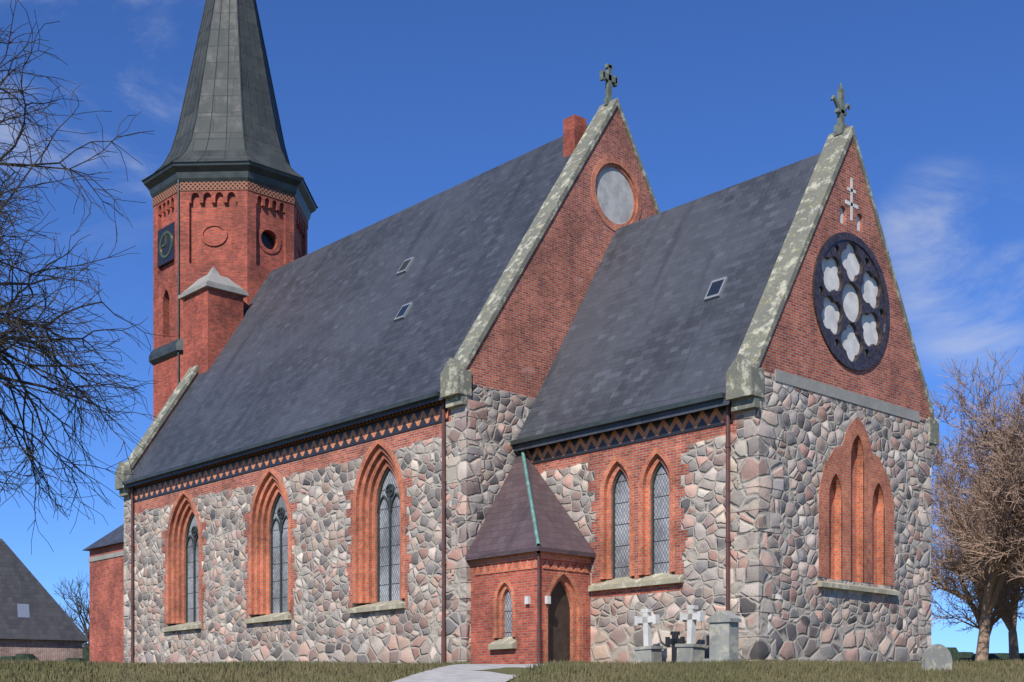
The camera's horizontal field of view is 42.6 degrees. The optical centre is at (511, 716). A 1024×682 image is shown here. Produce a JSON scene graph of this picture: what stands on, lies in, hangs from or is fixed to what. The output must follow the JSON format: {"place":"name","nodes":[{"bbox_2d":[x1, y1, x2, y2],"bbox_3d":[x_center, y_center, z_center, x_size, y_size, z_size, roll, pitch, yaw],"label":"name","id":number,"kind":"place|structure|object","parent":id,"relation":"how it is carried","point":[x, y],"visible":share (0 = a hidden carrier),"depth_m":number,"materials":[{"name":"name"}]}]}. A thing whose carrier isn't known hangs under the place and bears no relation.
{"place":"outdoors","nodes":[
{"label":"outdoors","id":0,"kind":"place"},
{"bbox_2d":[0,639,82,661],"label":"house walls","id":1,"kind":"structure","parent":0,"point":[53,650],"depth_m":82.00,"materials":[{"name":"brick"}]},
{"bbox_2d":[0,539,89,642],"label":"house roof","id":2,"kind":"structure","parent":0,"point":[49,618],"depth_m":82.70,"materials":[{"name":"grey tile"}]},
{"bbox_2d":[17,604,29,617],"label":"skylight","id":3,"kind":"object","parent":2,"relation":"in","point":[23,610],"visible":1,"depth_m":82.19},
{"bbox_2d":[88,551,123,561],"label":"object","id":4,"kind":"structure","parent":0,"point":[107,556],"depth_m":57.67,"materials":[{"name":"grey stone"}]},
{"bbox_2d":[153,190,306,420],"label":"tower","id":5,"kind":"structure","parent":0,"point":[242,258],"depth_m":58.62,"materials":[{"name":"red brick"}]},
{"bbox_2d":[149,339,182,364],"bbox_3d":[-13.155,-16.510,61.663,7.156,0.700,7.156,0,0,-42],"label":"ledge","id":6,"kind":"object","parent":5,"relation":"attached to","point":[165,352],"visible":0.19,"depth_m":59.09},
{"bbox_2d":[158,222,174,267],"bbox_3d":[-15.562,-21.385,59.457,0.250,1.650,1.600,0,0,-42],"label":"clock","id":7,"kind":"object","parent":5,"relation":"attached to","point":[163,262],"visible":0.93,"depth_m":59.34,"materials":[{"name":"black"}]},
{"bbox_2d":[159,231,171,257],"bbox_3d":[-15.662,-21.380,59.366,0.060,1.200,1.200,0,0,-42],"label":"clock dial","id":8,"kind":"object","parent":7,"relation":"attached to","point":[163,245],"visible":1,"depth_m":59.35,"materials":[{"name":"metal"}]},
{"bbox_2d":[177,179,178,385],"bbox_3d":[-14.854,-18.735,58.416,0.077,11.050,0.077,0,0,-42],"label":"tower pipe","id":9,"kind":"object","parent":5,"relation":"attached to","point":[177,278],"visible":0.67,"depth_m":58.42,"materials":[{"name":"metal"}]},
{"bbox_2d":[183,287,242,376],"bbox_3d":[-13.179,-14.360,57.877,1.750,8.300,2.150,0,0,-42],"label":"stair turret","id":10,"kind":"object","parent":5,"relation":"attached to","point":[212,318],"depth_m":57.04,"materials":[{"name":"brick"}]},
{"bbox_2d":[178,267,248,299],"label":"turret roof","id":11,"kind":"structure","parent":10,"relation":"on","point":[213,278],"depth_m":57.24,"materials":[{"name":"grey stone"}]},
{"bbox_2d":[142,0,317,207],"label":"spire","id":12,"kind":"structure","parent":5,"relation":"on","point":[218,142],"depth_m":59.89,"materials":[{"name":"grey metal"}]},
{"bbox_2d":[141,0,318,207],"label":"spire seams","id":13,"kind":"object","parent":12,"relation":"attached to","point":[260,38],"visible":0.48,"depth_m":60.34,"materials":[{"name":"grey metal"}]},
{"bbox_2d":[143,161,316,220],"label":"tower cornice","id":14,"kind":"structure","parent":5,"relation":"attached to","point":[163,179],"depth_m":58.52,"materials":[{"name":"grey metal"}]},
{"bbox_2d":[152,181,307,229],"bbox_3d":[-13.155,-23.630,61.663,6.846,0.380,6.846,0,0,-42],"label":"frieze","id":15,"kind":"object","parent":5,"relation":"attached to","point":[224,185],"visible":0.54,"depth_m":58.59,"materials":[{"name":"beige brick"}]},
{"bbox_2d":[201,223,300,258],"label":"tower rings","id":16,"kind":"object","parent":5,"relation":"attached to","point":[272,230],"visible":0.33,"depth_m":59.05,"materials":[{"name":"red brick"}]},
{"bbox_2d":[203,226,299,258],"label":"tower ovals","id":17,"kind":"object","parent":5,"relation":"attached to","point":[213,234],"visible":0.34,"depth_m":58.55,"materials":[{"name":"red brick"}]},
{"bbox_2d":[393,664,543,681],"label":"path","id":18,"kind":"structure","parent":0,"point":[458,673],"depth_m":24.98,"materials":[{"name":"grey concrete"}]},
{"bbox_2d":[0,658,1023,681],"bbox_3d":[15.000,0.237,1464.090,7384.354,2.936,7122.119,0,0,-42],"label":"ground","id":19,"kind":"structure","parent":0,"point":[509,670],"depth_m":24.95,"materials":[{"name":"green plant"}]},
{"bbox_2d":[53,573,89,652],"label":"tree","id":20,"kind":"object","parent":19,"relation":"on","point":[86,631],"visible":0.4,"depth_m":119.65,"materials":[{"name":"brown plant"}]},
{"bbox_2d":[0,0,172,554],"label":"tree","id":21,"kind":"object","parent":19,"relation":"on","point":[19,323],"visible":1,"depth_m":13.81,"materials":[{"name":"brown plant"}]},
{"bbox_2d":[90,543,123,662],"bbox_3d":[-16.415,-4.060,58.486,3.100,6.900,4.280,0,0,-42],"label":"annex","id":22,"kind":"object","parent":19,"relation":"on","point":[106,609],"visible":0.33,"depth_m":57.69,"materials":[{"name":"brick"}]},
{"bbox_2d":[82,524,123,550],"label":"annex roof","id":23,"kind":"structure","parent":22,"relation":"on","point":[115,537],"depth_m":57.98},
{"bbox_2d":[134,409,450,664],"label":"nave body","id":24,"kind":"structure","parent":19,"relation":"on","point":[323,625],"depth_m":45.20,"materials":[{"name":"grey stone"}]},
{"bbox_2d":[124,372,197,657],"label":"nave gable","id":25,"kind":"structure","parent":24,"relation":"attached to","point":[147,447],"depth_m":55.45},
{"bbox_2d":[162,621,201,631],"bbox_3d":[-12.830,-3.610,51.924,0.720,0.380,2.940,0,0,-42],"label":"window sill","id":26,"kind":"structure","parent":24,"relation":"attached to","point":[188,626],"depth_m":51.74,"materials":[{"name":"beige stone"}]},
{"bbox_2d":[166,489,200,623],"bbox_3d":[-12.765,-6.399,51.984,0.583,5.279,2.824,0,0,-42],"label":"window trim","id":27,"kind":"structure","parent":24,"relation":"attached to","point":[184,509],"depth_m":52.60,"materials":[{"name":"red brick"}]},
{"bbox_2d":[186,513,198,622],"bbox_3d":[-12.614,-5.960,52.121,0.065,4.400,1.300,0,0,-42],"label":"window tracery","id":28,"kind":"object","parent":24,"relation":"in","point":[194,538],"visible":0.75,"depth_m":52.11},
{"bbox_2d":[188,515,198,621],"bbox_3d":[-12.587,-5.966,52.147,0.001,4.412,1.320,0,0,-42],"label":"window","id":29,"kind":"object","parent":24,"relation":"in","point":[190,576],"visible":0.5,"depth_m":52.31,"materials":[{"name":"grey glass"}]},
{"bbox_2d":[244,612,291,623],"bbox_3d":[-8.574,-3.610,47.279,0.720,0.380,2.940,0,0,-42],"label":"window sill","id":30,"kind":"structure","parent":24,"relation":"attached to","point":[282,616],"depth_m":47.08,"materials":[{"name":"beige stone"}]},
{"bbox_2d":[248,467,290,614],"bbox_3d":[-8.508,-6.399,47.339,0.583,5.279,2.824,0,0,-42],"label":"window trim","id":31,"kind":"structure","parent":24,"relation":"attached to","point":[270,487],"depth_m":47.96,"materials":[{"name":"red brick"}]},
{"bbox_2d":[271,493,287,613],"bbox_3d":[-8.358,-5.960,47.477,0.065,4.400,1.300,0,0,-42],"label":"window tracery","id":32,"kind":"object","parent":24,"relation":"in","point":[281,517],"visible":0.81,"depth_m":47.54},
{"bbox_2d":[273,495,287,612],"bbox_3d":[-8.330,-5.966,47.502,0.001,4.412,1.320,0,0,-42],"label":"window","id":33,"kind":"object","parent":24,"relation":"in","point":[276,566],"visible":0.54,"depth_m":47.62,"materials":[{"name":"grey glass"}]},
{"bbox_2d":[134,402,448,501],"bbox_3d":[-8.903,-9.260,47.316,0.035,0.560,20.660,0,0,-42],"label":"eaves frieze","id":34,"kind":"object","parent":24,"relation":"attached to","point":[420,418],"depth_m":45.55,"materials":[{"name":"red brick"}]},
{"bbox_2d":[123,124,588,488],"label":"nave roof","id":35,"kind":"structure","parent":24,"relation":"on","point":[320,336],"depth_m":47.86,"materials":[{"name":"grey tile"}]},
{"bbox_2d":[394,257,727,321],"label":"skylights","id":36,"kind":"object","parent":35,"relation":"in","point":[707,298],"visible":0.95,"depth_m":45.04,"materials":[{"name":"grey metal"}]},
{"bbox_2d":[396,259,723,316],"bbox_3d":[0.329,-14.354,42.077,1.985,4.718,14.721,0,0,-42],"label":"skylight glass","id":37,"kind":"object","parent":36,"relation":"on","point":[715,288],"visible":1,"depth_m":37.53,"materials":[{"name":"grey glass"}]},
{"bbox_2d":[563,114,585,157],"bbox_3d":[2.112,-18.707,44.151,0.550,2.806,0.550,0,0,-42],"label":"chimney","id":38,"kind":"object","parent":35,"relation":"on","point":[574,127],"visible":0.43,"depth_m":43.95,"materials":[{"name":"brick"}]},
{"bbox_2d":[347,600,405,613],"bbox_3d":[-4.182,-3.610,42.487,0.720,0.380,2.940,0,0,-42],"label":"window sill","id":39,"kind":"structure","parent":24,"relation":"attached to","point":[386,605],"depth_m":42.30,"materials":[{"name":"beige stone"}]},
{"bbox_2d":[352,438,404,603],"bbox_3d":[-4.117,-6.399,42.546,0.583,5.279,2.824,0,0,-42],"label":"window trim","id":40,"kind":"structure","parent":24,"relation":"attached to","point":[379,459],"depth_m":43.16,"materials":[{"name":"red brick"}]},
{"bbox_2d":[377,467,399,601],"bbox_3d":[-3.967,-5.960,42.684,0.065,4.400,1.300,0,0,-42],"label":"window tracery","id":41,"kind":"object","parent":24,"relation":"in","point":[390,502],"visible":0.88,"depth_m":42.75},
{"bbox_2d":[380,469,399,601],"bbox_3d":[-3.939,-5.966,42.710,0.001,4.412,1.320,0,0,-42],"label":"window","id":42,"kind":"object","parent":24,"relation":"in","point":[384,549],"visible":0.58,"depth_m":42.81,"materials":[{"name":"grey glass"}]},
{"bbox_2d":[122,391,724,484],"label":"gutters","id":43,"kind":"object","parent":24,"relation":"attached to","point":[686,403],"visible":1,"depth_m":40.38,"materials":[{"name":"black metal"}]},
{"bbox_2d":[131,398,730,663],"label":"downpipes","id":44,"kind":"object","parent":24,"relation":"attached to","point":[538,639],"visible":0.72,"depth_m":39.68,"materials":[{"name":"brown metal"}]},
{"bbox_2d":[134,399,730,487],"bbox_3d":[-5.028,-9.150,44.764,2.290,1.680,29.660,0,0,-42],"label":"roof eaves cornice","id":45,"kind":"object","parent":24,"relation":"attached to","point":[309,438],"visible":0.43,"depth_m":45.58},
{"bbox_2d":[451,107,656,661],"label":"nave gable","id":46,"kind":"structure","parent":24,"relation":"attached to","point":[511,362],"depth_m":41.02,"materials":[{"name":"red brick"}]},
{"bbox_2d":[115,98,660,496],"bbox_3d":[-4.068,-14.922,51.746,13.840,11.223,22.420,0,0,-42],"label":"gable coping","id":47,"kind":"object","parent":46,"relation":"on","point":[455,382],"visible":0.49,"depth_m":41.60,"materials":[{"name":"grey stone"}]},
{"bbox_2d":[596,167,633,223],"bbox_3d":[3.384,-17.310,43.614,2.080,2.080,0.080,0,0,-42],"label":"round blind window","id":48,"kind":"structure","parent":46,"relation":"attached to","point":[614,194],"depth_m":43.58,"materials":[{"name":"white paint"}]},
{"bbox_2d":[591,157,641,230],"bbox_3d":[3.433,-17.310,43.561,2.440,2.440,0.145,0,0,-42],"label":"round window surround","id":49,"kind":"object","parent":46,"relation":"attached to","point":[619,165],"visible":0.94,"depth_m":43.56,"materials":[{"name":"red brick"}]},
{"bbox_2d":[0,647,1023,662],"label":"hedges","id":50,"kind":"object","parent":19,"relation":"on","point":[956,655],"visible":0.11,"depth_m":87.52,"materials":[{"name":"green plant"}]},
{"bbox_2d":[124,399,930,663],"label":"quoins","id":51,"kind":"object","parent":19,"relation":"on","point":[753,472],"visible":0.58,"depth_m":39.09,"materials":[{"name":"grey stone"}]},
{"bbox_2d":[471,551,590,663],"bbox_3d":[0.531,-2.660,38.837,2.100,4.100,2.950,0,0,-42],"label":"porch","id":52,"kind":"object","parent":19,"relation":"on","point":[522,582],"visible":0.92,"depth_m":38.12,"materials":[{"name":"brick"}]},
{"bbox_2d":[488,637,516,649],"bbox_3d":[-0.196,-2.160,38.137,0.400,0.380,1.060,0,0,-42],"label":"window sill","id":53,"kind":"structure","parent":52,"relation":"attached to","point":[505,643],"depth_m":38.03,"materials":[{"name":"beige stone"}]},
{"bbox_2d":[493,577,514,637],"bbox_3d":[-0.131,-3.184,38.197,0.263,1.748,0.944,0,0,-42],"label":"window trim","id":54,"kind":"structure","parent":52,"relation":"attached to","point":[504,586],"depth_m":38.35,"materials":[{"name":"red brick"}]},
{"bbox_2d":[505,590,511,636],"bbox_3d":[-0.071,-3.041,38.252,0.001,1.462,0.440,0,0,-42],"label":"window glass","id":55,"kind":"object","parent":52,"relation":"in","point":[508,616],"visible":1,"depth_m":38.28,"materials":[{"name":"grey glass"}]},
{"bbox_2d":[465,451,594,559],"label":"porch roof","id":56,"kind":"structure","parent":52,"relation":"on","point":[506,527],"depth_m":38.56,"materials":[{"name":"tile"}]},
{"bbox_2d":[521,450,539,545],"bbox_3d":[0.522,-6.595,38.633,0.107,3.627,3.902,0,0,-7],"label":"roof ridge flashing","id":57,"kind":"object","parent":52,"relation":"on","point":[530,497],"visible":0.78,"depth_m":38.37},
{"bbox_2d":[470,551,591,575],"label":"porch cornice","id":58,"kind":"structure","parent":52,"relation":"attached to","point":[554,556],"depth_m":37.84,"materials":[{"name":"red brick"}]},
{"bbox_2d":[525,596,550,603],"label":"lamps","id":59,"kind":"object","parent":52,"relation":"attached to","point":[547,599],"visible":1,"depth_m":37.22,"materials":[{"name":"grey glass"}]},
{"bbox_2d":[548,582,569,663],"bbox_3d":[1.322,-2.541,37.901,1.020,2.862,0.001,0,0,-42],"label":"door","id":60,"kind":"structure","parent":52,"relation":"in","point":[559,629],"depth_m":37.95,"materials":[{"name":"brown wood"}]},
{"bbox_2d":[544,570,582,661],"bbox_3d":[1.391,-2.699,37.826,1.564,3.177,0.303,0,0,-42],"label":"door trim","id":61,"kind":"structure","parent":52,"relation":"attached to","point":[565,579],"depth_m":38.15,"materials":[{"name":"red brick"}]},
{"bbox_2d":[534,413,736,663],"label":"stone wall","id":62,"kind":"structure","parent":19,"relation":"on","point":[697,458],"depth_m":36.12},
{"bbox_2d":[600,455,634,579],"bbox_3d":[3.128,-5.775,37.792,0.323,3.531,1.364,0,0,-42],"label":"window trim","id":63,"kind":"structure","parent":62,"relation":"attached to","point":[616,464],"depth_m":38.05,"materials":[{"name":"red brick"}]},
{"bbox_2d":[612,470,623,578],"bbox_3d":[3.183,-5.585,37.842,0.065,3.150,0.720,0,0,-42],"label":"window reveal","id":64,"kind":"object","parent":62,"relation":"attached to","point":[613,524],"visible":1,"depth_m":38.07,"materials":[{"name":"red brick"}]},
{"bbox_2d":[615,472,628,577],"bbox_3d":[3.211,-5.591,37.868,0.001,3.163,0.740,0,0,-42],"label":"window glass","id":65,"kind":"object","parent":62,"relation":"in","point":[622,529],"visible":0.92,"depth_m":37.89,"materials":[{"name":"grey glass"}]},
{"bbox_2d":[521,386,723,433],"bbox_3d":[-5.068,-9.340,44.727,2.400,1.400,29.660,0,0,-42],"label":"eave course","id":66,"kind":"object","parent":62,"relation":"attached to","point":[628,408],"visible":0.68,"depth_m":37.16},
{"bbox_2d":[524,403,732,463],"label":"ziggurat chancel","id":67,"kind":"structure","parent":62,"relation":"attached to","point":[688,422],"depth_m":37.22,"materials":[{"name":"brick"}]},
{"bbox_2d":[588,572,683,591],"bbox_3d":[3.570,-3.860,37.180,0.460,0.380,3.500,0,0,-42],"label":"window sill","id":68,"kind":"structure","parent":62,"relation":"attached to","point":[644,581],"depth_m":36.97,"materials":[{"name":"beige stone"}]},
{"bbox_2d":[638,447,674,575],"bbox_3d":[4.142,-5.775,36.686,0.323,3.531,1.364,0,0,-42],"label":"window trim","id":69,"kind":"structure","parent":62,"relation":"attached to","point":[655,457],"depth_m":36.94,"materials":[{"name":"red brick"}]},
{"bbox_2d":[651,462,664,574],"bbox_3d":[4.196,-5.585,36.736,0.065,3.150,0.720,0,0,-42],"label":"window reveal","id":70,"kind":"object","parent":62,"relation":"attached to","point":[652,517],"visible":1,"depth_m":36.97,"materials":[{"name":"red brick"}]},
{"bbox_2d":[654,465,668,573],"bbox_3d":[4.224,-5.591,36.762,0.001,3.163,0.740,0,0,-42],"label":"window glass","id":71,"kind":"object","parent":62,"relation":"in","point":[661,525],"visible":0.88,"depth_m":36.80,"materials":[{"name":"grey glass"}]},
{"bbox_2d":[600,63,850,136],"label":"finials","id":72,"kind":"object","parent":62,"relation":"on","point":[840,126],"visible":0.97,"depth_m":37.19,"materials":[{"name":"grey stone"}]},
{"bbox_2d":[775,369,918,421],"bbox_3d":[9.553,-8.980,36.881,7.160,0.300,0.025,0,0,-42],"label":"gable band","id":73,"kind":"object","parent":62,"relation":"attached to","point":[833,392],"visible":1,"depth_m":36.61,"materials":[{"name":"grey stone"}]},
{"bbox_2d":[819,177,879,361],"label":"white plaster panels","id":74,"kind":"object","parent":62,"relation":"attached to","point":[830,314],"visible":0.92,"depth_m":36.98,"materials":[{"name":"white paint"}]},
{"bbox_2d":[818,417,893,585],"bbox_3d":[9.761,-6.155,37.099,3.800,4.649,0.044,0,0,-42],"label":"window surround","id":75,"kind":"object","parent":62,"relation":"attached to","point":[838,463],"visible":1,"depth_m":36.83,"materials":[{"name":"brick"}]},
{"bbox_2d":[828,436,884,584],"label":"blind lancet niches","id":76,"kind":"object","parent":62,"relation":"attached to","point":[857,524],"visible":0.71,"depth_m":37.42,"materials":[{"name":"brick"}]},
{"bbox_2d":[817,580,898,595],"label":"sill","id":77,"kind":"structure","parent":62,"relation":"attached to","point":[852,587],"depth_m":36.84,"materials":[{"name":"beige stone"}]},
{"bbox_2d":[665,631,708,664],"bbox_3d":[4.850,-1.601,34.727,0.325,1.409,1.943,0,0,-42],"label":"grave cross","id":78,"kind":"object","parent":19,"relation":"on","point":[674,640],"visible":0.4,"depth_m":35.17,"materials":[{"name":"black metal"}]},
{"bbox_2d":[633,610,744,663],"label":"gravestone pedestals","id":79,"kind":"object","parent":19,"relation":"on","point":[723,634],"visible":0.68,"depth_m":32.71,"materials":[{"name":"grey stone"}]},
{"bbox_2d":[634,605,704,645],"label":"gravestone crosses","id":80,"kind":"object","parent":79,"relation":"on","point":[690,618],"visible":0.96,"depth_m":34.62,"materials":[{"name":"white stone"}]},
{"bbox_2d":[922,644,951,670],"bbox_3d":[8.635,-1.121,26.658,0.620,0.725,0.120,0,0,-14],"label":"headstone","id":81,"kind":"object","parent":19,"relation":"on","point":[939,656],"visible":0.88,"depth_m":26.60,"materials":[{"name":"grey stone"}]},
{"bbox_2d":[931,553,959,593],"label":"tree","id":82,"kind":"object","parent":19,"relation":"on","point":[941,581],"depth_m":86.11,"materials":[{"name":"red plant"}]},
{"bbox_2d":[926,347,1023,661],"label":"tree","id":83,"kind":"object","parent":19,"relation":"on","point":[1008,455],"visible":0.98,"depth_m":62.43,"materials":[{"name":"red plant"}]},
{"bbox_2d":[931,388,1023,660],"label":"tree","id":84,"kind":"object","parent":19,"relation":"on","point":[1012,636],"visible":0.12,"depth_m":74.16,"materials":[{"name":"red plant"}]},
{"bbox_2d":[931,480,1023,634],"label":"tree","id":85,"kind":"object","parent":19,"relation":"on","point":[968,598],"visible":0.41,"depth_m":69.91,"materials":[{"name":"red plant"}]},
{"bbox_2d":[1007,464,1023,581],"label":"tree","id":86,"kind":"object","parent":19,"relation":"on","point":[1021,499],"visible":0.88,"depth_m":60.36,"materials":[{"name":"red plant"}]},
{"bbox_2d":[0,0,1023,653],"label":"sky","id":87,"kind":"structure","parent":0,"point":[385,107],"materials":[{"name":"blue"}]},
{"bbox_2d":[513,153,820,451],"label":"chancel roof","id":88,"kind":"structure","parent":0,"point":[649,325],"depth_m":38.66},
{"bbox_2d":[737,139,930,662],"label":"gable wall","id":89,"kind":"structure","parent":0,"point":[812,621],"depth_m":36.29,"materials":[{"name":"grey stone"}]},
{"bbox_2d":[726,125,938,453],"bbox_3d":[9.308,-12.317,37.148,9.320,8.614,0.820,0,0,-42],"label":"gable coping","id":90,"kind":"object","parent":89,"relation":"attached to","point":[745,382],"visible":0.7,"depth_m":35.49,"materials":[{"name":"grey stone"}]},
{"bbox_2d":[812,232,889,370],"bbox_3d":[9.498,-11.660,36.942,3.800,3.800,0.260,0,0,-42],"label":"rose window surround","id":91,"kind":"object","parent":89,"relation":"attached to","point":[829,242],"visible":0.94,"depth_m":36.59,"materials":[{"name":"brick"}]},
{"bbox_2d":[818,240,884,362],"bbox_3d":[9.525,-11.660,36.913,3.776,3.776,0.120,0,0,-42],"label":"rose window tracery","id":92,"kind":"object","parent":89,"relation":"attached to","point":[856,283],"visible":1,"depth_m":37.08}
]}

